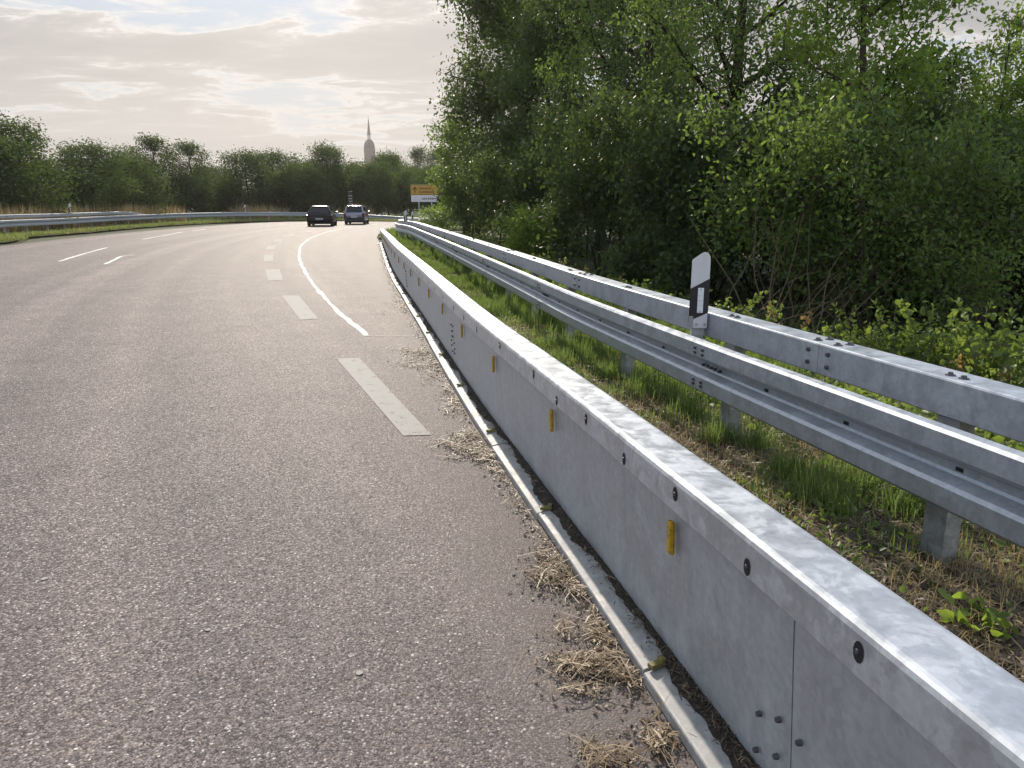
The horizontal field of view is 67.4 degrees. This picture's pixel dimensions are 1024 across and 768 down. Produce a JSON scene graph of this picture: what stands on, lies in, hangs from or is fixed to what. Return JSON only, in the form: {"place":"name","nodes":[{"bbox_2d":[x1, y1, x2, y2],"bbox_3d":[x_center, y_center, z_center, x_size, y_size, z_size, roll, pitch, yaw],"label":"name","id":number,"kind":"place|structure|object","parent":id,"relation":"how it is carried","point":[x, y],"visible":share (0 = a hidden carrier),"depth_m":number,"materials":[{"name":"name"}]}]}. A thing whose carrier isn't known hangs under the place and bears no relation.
{"place":"outdoors","nodes":[
{"label":"outdoors","id":0,"kind":"place"},
{"bbox_2d":[0,201,373,232],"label":"dry grass","id":1,"kind":"structure","parent":0,"point":[14,211],"depth_m":49.05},
{"bbox_2d":[0,221,698,767],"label":"road","id":2,"kind":"structure","parent":0,"point":[248,519],"depth_m":3.80,"materials":[{"name":"grey asphalt"}]},
{"bbox_2d":[306,205,337,225],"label":"hatchback car","id":3,"kind":"object","parent":2,"relation":"on","point":[319,214],"visible":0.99,"depth_m":53.37,"materials":[{"name":"black paint"}]},
{"bbox_2d":[344,205,369,223],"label":"people carrier","id":4,"kind":"object","parent":2,"relation":"on","point":[355,214],"visible":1,"depth_m":58.02,"materials":[{"name":"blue metal"}]},
{"bbox_2d":[346,207,361,211],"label":"rear window","id":5,"kind":"structure","parent":4,"relation":"in","point":[349,209],"depth_m":58.01,"materials":[{"name":"black glass"}]},
{"bbox_2d":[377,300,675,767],"bbox_3d":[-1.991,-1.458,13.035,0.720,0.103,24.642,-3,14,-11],"label":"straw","id":6,"kind":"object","parent":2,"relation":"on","point":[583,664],"visible":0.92,"depth_m":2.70,"materials":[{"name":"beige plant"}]},
{"bbox_2d":[377,244,689,767],"bbox_3d":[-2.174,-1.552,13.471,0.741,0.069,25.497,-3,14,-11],"label":"straw","id":7,"kind":"object","parent":2,"relation":"on","point":[596,670],"visible":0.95,"depth_m":2.74,"materials":[{"name":"beige plant"}]},
{"bbox_2d":[380,229,1023,767],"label":"crash barrier","id":8,"kind":"object","parent":2,"relation":"on","point":[790,643],"visible":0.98,"depth_m":2.23,"materials":[{"name":"metal"}]},
{"bbox_2d":[382,243,760,767],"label":"dirt","id":9,"kind":"structure","parent":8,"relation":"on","point":[675,682],"depth_m":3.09,"materials":[{"name":"brown soil"}]},
{"bbox_2d":[412,303,747,767],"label":"straw","id":10,"kind":"object","parent":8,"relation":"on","point":[633,612],"visible":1,"depth_m":2.70,"materials":[{"name":"beige plant"}]},
{"bbox_2d":[379,226,608,237],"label":"grass","id":11,"kind":"structure","parent":0,"point":[393,232],"depth_m":40.44,"materials":[{"name":"green plant"}]},
{"bbox_2d":[0,203,1023,382],"bbox_3d":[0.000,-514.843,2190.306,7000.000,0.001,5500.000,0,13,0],"label":"ground","id":12,"kind":"structure","parent":0,"point":[742,297],"depth_m":13.70,"materials":[{"name":"green plant"}]},
{"bbox_2d":[0,110,80,212],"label":"broadleaf tree","id":13,"kind":"object","parent":12,"relation":"on","point":[23,127],"visible":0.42,"depth_m":45.34,"materials":[{"name":"green plant"}]},
{"bbox_2d":[0,131,85,228],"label":"broadleaf tree","id":14,"kind":"object","parent":12,"relation":"on","point":[11,191],"visible":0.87,"depth_m":42.04,"materials":[{"name":"green plant"}]},
{"bbox_2d":[4,152,114,212],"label":"broadleaf tree","id":15,"kind":"object","parent":12,"relation":"on","point":[87,180],"visible":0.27,"depth_m":48.96,"materials":[{"name":"green plant"}]},
{"bbox_2d":[49,137,151,224],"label":"broadleaf tree","id":16,"kind":"object","parent":12,"relation":"on","point":[92,151],"visible":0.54,"depth_m":51.88,"materials":[{"name":"green plant"}]},
{"bbox_2d":[85,153,179,213],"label":"broadleaf tree","id":17,"kind":"object","parent":12,"relation":"on","point":[146,169],"visible":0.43,"depth_m":58.50,"materials":[{"name":"green plant"}]},
{"bbox_2d":[102,148,197,212],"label":"broadleaf tree","id":18,"kind":"object","parent":12,"relation":"on","point":[165,195],"visible":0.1,"depth_m":65.42,"materials":[{"name":"green plant"}]},
{"bbox_2d":[120,132,194,212],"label":"broadleaf tree","id":19,"kind":"object","parent":12,"relation":"on","point":[150,146],"visible":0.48,"depth_m":66.20,"materials":[{"name":"green plant"}]},
{"bbox_2d":[161,170,222,218],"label":"broadleaf tree","id":20,"kind":"object","parent":12,"relation":"on","point":[190,191],"visible":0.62,"depth_m":68.27,"materials":[{"name":"green plant"}]},
{"bbox_2d":[161,138,226,217],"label":"broadleaf tree","id":21,"kind":"object","parent":12,"relation":"on","point":[185,148],"visible":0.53,"depth_m":70.13,"materials":[{"name":"green plant"}]},
{"bbox_2d":[187,162,243,217],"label":"broadleaf tree","id":22,"kind":"object","parent":12,"relation":"on","point":[217,173],"visible":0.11,"depth_m":76.78,"materials":[{"name":"green plant"}]},
{"bbox_2d":[0,214,444,242],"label":"verge","id":23,"kind":"structure","parent":12,"relation":"on","point":[183,224],"depth_m":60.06,"materials":[{"name":"plant"}]},
{"bbox_2d":[0,212,416,233],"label":"guardrail","id":24,"kind":"object","parent":23,"relation":"on","point":[26,223],"visible":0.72,"depth_m":48.55,"materials":[{"name":"metal"}]},
{"bbox_2d":[348,191,352,204],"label":"marker board","id":25,"kind":"object","parent":23,"relation":"on","point":[350,197],"visible":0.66,"depth_m":70.93,"materials":[{"name":"grey metal"}]},
{"bbox_2d":[198,172,265,218],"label":"broadleaf tree","id":26,"kind":"object","parent":12,"relation":"on","point":[228,200],"visible":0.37,"depth_m":73.89,"materials":[{"name":"green plant"}]},
{"bbox_2d":[210,144,286,216],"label":"broadleaf tree","id":27,"kind":"object","parent":12,"relation":"on","point":[242,159],"visible":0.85,"depth_m":72.45,"materials":[{"name":"green plant"}]},
{"bbox_2d":[246,146,305,211],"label":"broadleaf tree","id":28,"kind":"object","parent":12,"relation":"on","point":[277,159],"visible":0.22,"depth_m":80.19,"materials":[{"name":"green plant"}]},
{"bbox_2d":[237,165,326,217],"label":"broadleaf tree","id":29,"kind":"object","parent":12,"relation":"on","point":[292,186],"visible":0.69,"depth_m":74.14,"materials":[{"name":"green plant"}]},
{"bbox_2d":[276,154,331,217],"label":"broadleaf tree","id":30,"kind":"object","parent":12,"relation":"on","point":[300,164],"depth_m":83.83,"materials":[{"name":"green plant"}]},
{"bbox_2d":[269,159,347,217],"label":"broadleaf tree","id":31,"kind":"object","parent":12,"relation":"on","point":[312,172],"visible":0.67,"depth_m":75.68,"materials":[{"name":"green plant"}]},
{"bbox_2d":[300,138,349,212],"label":"broadleaf tree","id":32,"kind":"object","parent":12,"relation":"on","point":[326,155],"visible":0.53,"depth_m":80.00,"materials":[{"name":"green plant"}]},
{"bbox_2d":[322,158,382,217],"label":"broadleaf tree","id":33,"kind":"object","parent":12,"relation":"on","point":[348,167],"visible":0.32,"depth_m":79.69,"materials":[{"name":"green plant"}]},
{"bbox_2d":[364,119,374,191],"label":"church tower","id":34,"kind":"structure","parent":12,"relation":"on","point":[369,147],"depth_m":762.78,"materials":[{"name":"stone"}]},
{"bbox_2d":[340,157,412,214],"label":"broadleaf tree","id":35,"kind":"object","parent":12,"relation":"on","point":[374,199],"visible":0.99,"depth_m":76.40,"materials":[{"name":"green plant"}]},
{"bbox_2d":[368,146,409,215],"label":"broadleaf tree","id":36,"kind":"object","parent":12,"relation":"on","point":[392,158],"visible":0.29,"depth_m":84.08,"materials":[{"name":"green plant"}]},
{"bbox_2d":[376,165,427,216],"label":"broadleaf tree","id":37,"kind":"object","parent":12,"relation":"on","point":[407,175],"visible":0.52,"depth_m":80.61,"materials":[{"name":"green plant"}]},
{"bbox_2d":[389,162,426,216],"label":"broadleaf tree","id":38,"kind":"object","parent":12,"relation":"on","point":[412,168],"visible":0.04,"depth_m":88.75,"materials":[{"name":"green plant"}]},
{"bbox_2d":[401,144,438,176],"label":"broadleaf tree","id":39,"kind":"object","parent":12,"relation":"on","point":[416,153],"visible":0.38,"depth_m":143.74,"materials":[{"name":"green plant"}]},
{"bbox_2d":[402,164,444,216],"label":"broadleaf tree","id":40,"kind":"object","parent":12,"relation":"on","point":[420,182],"visible":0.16,"depth_m":76.46,"materials":[{"name":"green plant"}]},
{"bbox_2d":[410,185,438,217],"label":"direction sign","id":41,"kind":"object","parent":12,"relation":"on","point":[421,193],"visible":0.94,"depth_m":63.08,"materials":[{"name":"yellow metal"}]},
{"bbox_2d":[414,205,459,230],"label":"bush","id":42,"kind":"object","parent":12,"relation":"on","point":[439,217],"visible":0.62,"depth_m":43.61,"materials":[{"name":"green plant"}]},
{"bbox_2d":[425,148,448,171],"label":"broadleaf tree","id":43,"kind":"object","parent":12,"relation":"on","point":[429,155],"visible":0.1,"depth_m":148.08,"materials":[{"name":"green plant"}]},
{"bbox_2d":[423,113,488,232],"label":"broadleaf tree","id":44,"kind":"object","parent":12,"relation":"on","point":[442,137],"visible":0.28,"depth_m":40.30,"materials":[{"name":"green plant"}]},
{"bbox_2d":[432,161,500,239],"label":"bush","id":45,"kind":"object","parent":12,"relation":"on","point":[459,199],"visible":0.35,"depth_m":34.59,"materials":[{"name":"green plant"}]},
{"bbox_2d":[451,183,500,236],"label":"bush","id":46,"kind":"object","parent":12,"relation":"on","point":[480,220],"visible":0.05,"depth_m":35.68,"materials":[{"name":"green plant"}]},
{"bbox_2d":[449,127,538,246],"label":"bush","id":47,"kind":"object","parent":12,"relation":"on","point":[477,191],"visible":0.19,"depth_m":28.79,"materials":[{"name":"green plant"}]},
{"bbox_2d":[462,132,589,260],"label":"bush","id":48,"kind":"object","parent":12,"relation":"on","point":[490,168],"visible":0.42,"depth_m":20.89,"materials":[{"name":"green plant"}]},
{"bbox_2d":[484,84,594,253],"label":"bush","id":49,"kind":"object","parent":12,"relation":"on","point":[514,133],"visible":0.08,"depth_m":25.39,"materials":[{"name":"green plant"}]},
{"bbox_2d":[455,0,630,119],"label":"broadleaf tree","id":50,"kind":"object","parent":12,"relation":"on","point":[469,42],"visible":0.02,"depth_m":38.08,"materials":[{"name":"green plant"}]},
{"bbox_2d":[507,121,622,260],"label":"bush","id":51,"kind":"object","parent":12,"relation":"on","point":[557,241],"visible":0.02,"depth_m":22.88,"materials":[{"name":"green plant"}]},
{"bbox_2d":[511,67,696,281],"bbox_3d":[2.107,-4.141,16.721,4.091,4.931,4.072,-10,17,-37],"label":"bush","id":52,"kind":"object","parent":12,"relation":"on","point":[585,169],"visible":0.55,"depth_m":15.97,"materials":[{"name":"green plant"}]},
{"bbox_2d":[560,56,730,273],"bbox_3d":[3.443,-5.043,19.418,4.500,5.609,4.479,3,14,11],"label":"bush","id":53,"kind":"object","parent":12,"relation":"on","point":[644,86],"visible":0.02,"depth_m":18.25,"materials":[{"name":"green plant"}]},
{"bbox_2d":[583,77,754,294],"bbox_3d":[2.865,-3.271,13.905,3.461,4.411,3.478,8,16,31],"label":"bush","id":54,"kind":"object","parent":12,"relation":"on","point":[640,254],"visible":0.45,"depth_m":13.54,"materials":[{"name":"green plant"}]},
{"bbox_2d":[395,218,1023,564],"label":"guardrail","id":55,"kind":"object","parent":12,"relation":"on","point":[950,468],"visible":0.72,"depth_m":3.74,"materials":[{"name":"metal"}]},
{"bbox_2d":[404,210,406,224],"bbox_3d":[-4.311,-6.710,31.060,0.147,0.613,0.102,-1,13,-6],"label":"delineator post","id":56,"kind":"object","parent":55,"relation":"attached to","point":[405,217],"visible":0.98,"depth_m":31.01,"materials":[{"name":"white plastic"}]},
{"bbox_2d":[689,252,710,340],"bbox_3d":[1.216,-0.573,5.041,0.140,0.584,0.097,1,13,3],"label":"delineator post","id":57,"kind":"object","parent":55,"relation":"attached to","point":[699,295],"visible":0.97,"depth_m":5.00,"materials":[{"name":"white plastic"}]},
{"bbox_2d":[395,234,1023,682],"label":"verge","id":58,"kind":"structure","parent":12,"relation":"on","point":[882,560],"depth_m":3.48,"materials":[{"name":"green plant"}]},
{"bbox_2d":[423,0,615,211],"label":"broadleaf tree","id":59,"kind":"object","parent":58,"relation":"on","point":[486,113],"visible":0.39,"depth_m":29.21,"materials":[{"name":"green plant"}]},
{"bbox_2d":[496,200,565,256],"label":"bush","id":60,"kind":"object","parent":58,"relation":"on","point":[522,215],"visible":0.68,"depth_m":19.43,"materials":[{"name":"green plant"}]},
{"bbox_2d":[536,255,566,284],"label":"leafy plant","id":61,"kind":"object","parent":58,"relation":"on","point":[565,260],"visible":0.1,"depth_m":14.00,"materials":[{"name":"green plant"}]},
{"bbox_2d":[471,0,706,250],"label":"broadleaf tree","id":62,"kind":"object","parent":58,"relation":"on","point":[533,47],"visible":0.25,"depth_m":25.86,"materials":[{"name":"green plant"}]},
{"bbox_2d":[621,278,660,317],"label":"leafy plant","id":63,"kind":"object","parent":58,"relation":"on","point":[643,284],"visible":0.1,"depth_m":10.25,"materials":[{"name":"green plant"}]},
{"bbox_2d":[521,0,785,233],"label":"broadleaf tree","id":64,"kind":"object","parent":58,"relation":"on","point":[606,61],"visible":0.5,"depth_m":20.13,"materials":[{"name":"green plant"}]},
{"bbox_2d":[664,289,712,330],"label":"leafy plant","id":65,"kind":"object","parent":58,"relation":"on","point":[670,294],"visible":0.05,"depth_m":8.98,"materials":[{"name":"green plant"}]},
{"bbox_2d":[410,248,1018,649],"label":"weeds","id":66,"kind":"object","parent":58,"relation":"on","point":[902,588],"visible":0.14,"depth_m":3.71,"materials":[{"name":"green plant"}]},
{"bbox_2d":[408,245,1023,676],"bbox_3d":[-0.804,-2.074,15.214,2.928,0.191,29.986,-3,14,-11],"label":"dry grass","id":67,"kind":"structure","parent":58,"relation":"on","point":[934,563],"depth_m":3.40,"materials":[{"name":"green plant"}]},
{"bbox_2d":[423,230,1023,565],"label":"undergrowth","id":68,"kind":"object","parent":58,"relation":"on","point":[996,438],"visible":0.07,"depth_m":4.86,"materials":[{"name":"green plant"}]},
{"bbox_2d":[541,329,925,529],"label":"grass","id":69,"kind":"structure","parent":58,"relation":"on","point":[850,497],"depth_m":4.18,"materials":[{"name":"green plant"}]},
{"bbox_2d":[448,227,1023,450],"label":"undergrowth","id":70,"kind":"object","parent":58,"relation":"on","point":[801,321],"visible":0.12,"depth_m":11.08,"materials":[{"name":"green plant"}]},
{"bbox_2d":[590,0,882,271],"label":"broadleaf tree","id":71,"kind":"object","parent":58,"relation":"on","point":[739,31],"visible":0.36,"depth_m":14.07,"materials":[{"name":"green plant"}]},
{"bbox_2d":[714,290,769,315],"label":"leafy plant","id":72,"kind":"object","parent":58,"relation":"on","point":[749,310],"visible":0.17,"depth_m":8.35,"materials":[{"name":"green plant"}]},
{"bbox_2d":[497,315,1023,679],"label":"dead leaves","id":73,"kind":"object","parent":58,"relation":"on","point":[950,606],"visible":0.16,"depth_m":3.29,"materials":[{"name":"brown plant"}]},
{"bbox_2d":[749,300,783,322],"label":"leafy plant","id":74,"kind":"object","parent":58,"relation":"on","point":[773,309],"visible":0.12,"depth_m":8.07,"materials":[{"name":"green plant"}]},
{"bbox_2d":[518,333,1023,678],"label":"dead stalks","id":75,"kind":"object","parent":58,"relation":"on","point":[1000,554],"visible":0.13,"depth_m":3.62,"materials":[{"name":"beige plant"}]},
{"bbox_2d":[762,300,812,328],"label":"leafy plant","id":76,"kind":"object","parent":58,"relation":"on","point":[805,317],"visible":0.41,"depth_m":8.36,"materials":[{"name":"brown plant"}]},
{"bbox_2d":[822,302,885,347],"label":"leafy plant","id":77,"kind":"object","parent":58,"relation":"on","point":[847,335],"visible":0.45,"depth_m":7.44,"materials":[{"name":"green plant"}]},
{"bbox_2d":[863,298,938,359],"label":"leafy plant","id":78,"kind":"object","parent":58,"relation":"on","point":[898,348],"visible":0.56,"depth_m":7.04,"materials":[{"name":"green plant"}]},
{"bbox_2d":[889,298,978,366],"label":"leafy plant","id":79,"kind":"object","parent":58,"relation":"on","point":[933,358],"visible":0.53,"depth_m":6.63,"materials":[{"name":"green plant"}]},
{"bbox_2d":[936,591,1011,642],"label":"dandelion","id":80,"kind":"object","parent":58,"relation":"on","point":[958,615],"visible":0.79,"depth_m":2.78,"materials":[{"name":"green plant"}]},
{"bbox_2d":[932,307,1023,374],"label":"leafy plant","id":81,"kind":"object","parent":58,"relation":"on","point":[1000,335],"visible":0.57,"depth_m":6.17,"materials":[{"name":"green plant"}]},
{"bbox_2d":[948,354,1013,381],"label":"leafy plant","id":82,"kind":"object","parent":58,"relation":"on","point":[959,361],"visible":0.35,"depth_m":5.93,"materials":[{"name":"brown plant"}]},
{"bbox_2d":[949,297,1023,387],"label":"leafy plant","id":83,"kind":"object","parent":58,"relation":"on","point":[975,345],"visible":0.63,"depth_m":6.06,"materials":[{"name":"green plant"}]},
{"bbox_2d":[614,80,818,305],"bbox_3d":[3.501,-2.936,12.941,3.665,4.138,3.682,5,14,19],"label":"bush","id":84,"kind":"object","parent":12,"relation":"on","point":[681,267],"visible":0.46,"depth_m":12.53,"materials":[{"name":"green plant"}]},
{"bbox_2d":[700,95,868,301],"bbox_3d":[4.626,-3.009,13.747,3.273,3.841,3.258,1,13,3],"label":"bush","id":85,"kind":"object","parent":12,"relation":"on","point":[766,280],"visible":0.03,"depth_m":13.52,"materials":[{"name":"green plant"}]},
{"bbox_2d":[685,190,917,334],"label":"bramble","id":86,"kind":"object","parent":12,"relation":"on","point":[821,312],"visible":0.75,"depth_m":9.51,"materials":[{"name":"plant"}]},
{"bbox_2d":[665,41,947,324],"bbox_3d":[3.892,-2.623,10.380,3.668,3.757,3.924,5,14,20],"label":"bush","id":87,"kind":"object","parent":12,"relation":"on","point":[735,187],"visible":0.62,"depth_m":10.24,"materials":[{"name":"green plant"}]},
{"bbox_2d":[743,39,982,285],"bbox_3d":[6.627,-4.075,15.766,4.683,5.336,4.705,11,17,40],"label":"bush","id":88,"kind":"object","parent":12,"relation":"on","point":[775,98],"visible":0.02,"depth_m":14.36,"materials":[{"name":"green plant"}]},
{"bbox_2d":[762,78,975,321],"bbox_3d":[5.247,-2.451,11.475,2.864,3.784,2.850,-6,14,-23],"label":"bush","id":89,"kind":"object","parent":12,"relation":"on","point":[937,112],"visible":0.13,"depth_m":10.56,"materials":[{"name":"green plant"}]},
{"bbox_2d":[750,0,998,309],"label":"broadleaf tree","id":90,"kind":"object","parent":12,"relation":"on","point":[889,10],"visible":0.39,"depth_m":11.10,"materials":[{"name":"green plant"}]},
{"bbox_2d":[737,77,1023,335],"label":"bush","id":91,"kind":"object","parent":12,"relation":"on","point":[873,160],"visible":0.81,"depth_m":9.36,"materials":[{"name":"green plant"}]},
{"bbox_2d":[819,28,1023,244],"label":"poplar tree","id":92,"kind":"object","parent":12,"relation":"on","point":[959,55],"visible":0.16,"depth_m":14.66,"materials":[{"name":"green plant"}]},
{"bbox_2d":[845,94,1023,348],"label":"bush","id":93,"kind":"object","parent":12,"relation":"on","point":[974,267],"visible":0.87,"depth_m":8.65,"materials":[{"name":"green plant"}]},
{"bbox_2d":[845,108,1023,322],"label":"bush","id":94,"kind":"object","parent":12,"relation":"on","point":[1004,131],"visible":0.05,"depth_m":10.75,"materials":[{"name":"green plant"}]},
{"bbox_2d":[887,0,1023,292],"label":"poplar tree","id":95,"kind":"object","parent":12,"relation":"on","point":[1017,25],"visible":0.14,"depth_m":12.59,"materials":[{"name":"green plant"}]},
{"bbox_2d":[915,142,1023,329],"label":"bush","id":96,"kind":"object","parent":12,"relation":"on","point":[1017,286],"visible":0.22,"depth_m":10.26,"materials":[{"name":"green plant"}]},
{"bbox_2d":[948,82,1023,288],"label":"bush","id":97,"kind":"object","parent":12,"relation":"on","point":[959,94],"visible":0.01,"depth_m":15.66,"materials":[{"name":"green plant"}]},
{"bbox_2d":[968,66,1023,160],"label":"broadleaf tree","id":98,"kind":"object","parent":12,"relation":"on","point":[1017,93],"visible":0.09,"depth_m":12.03,"materials":[{"name":"green plant"}]},
{"bbox_2d":[986,136,1023,341],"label":"bush","id":99,"kind":"object","parent":12,"relation":"on","point":[1019,293],"visible":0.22,"depth_m":9.83,"materials":[{"name":"green plant"}]},
{"bbox_2d":[0,0,1023,202],"label":"sky","id":100,"kind":"structure","parent":0,"point":[288,75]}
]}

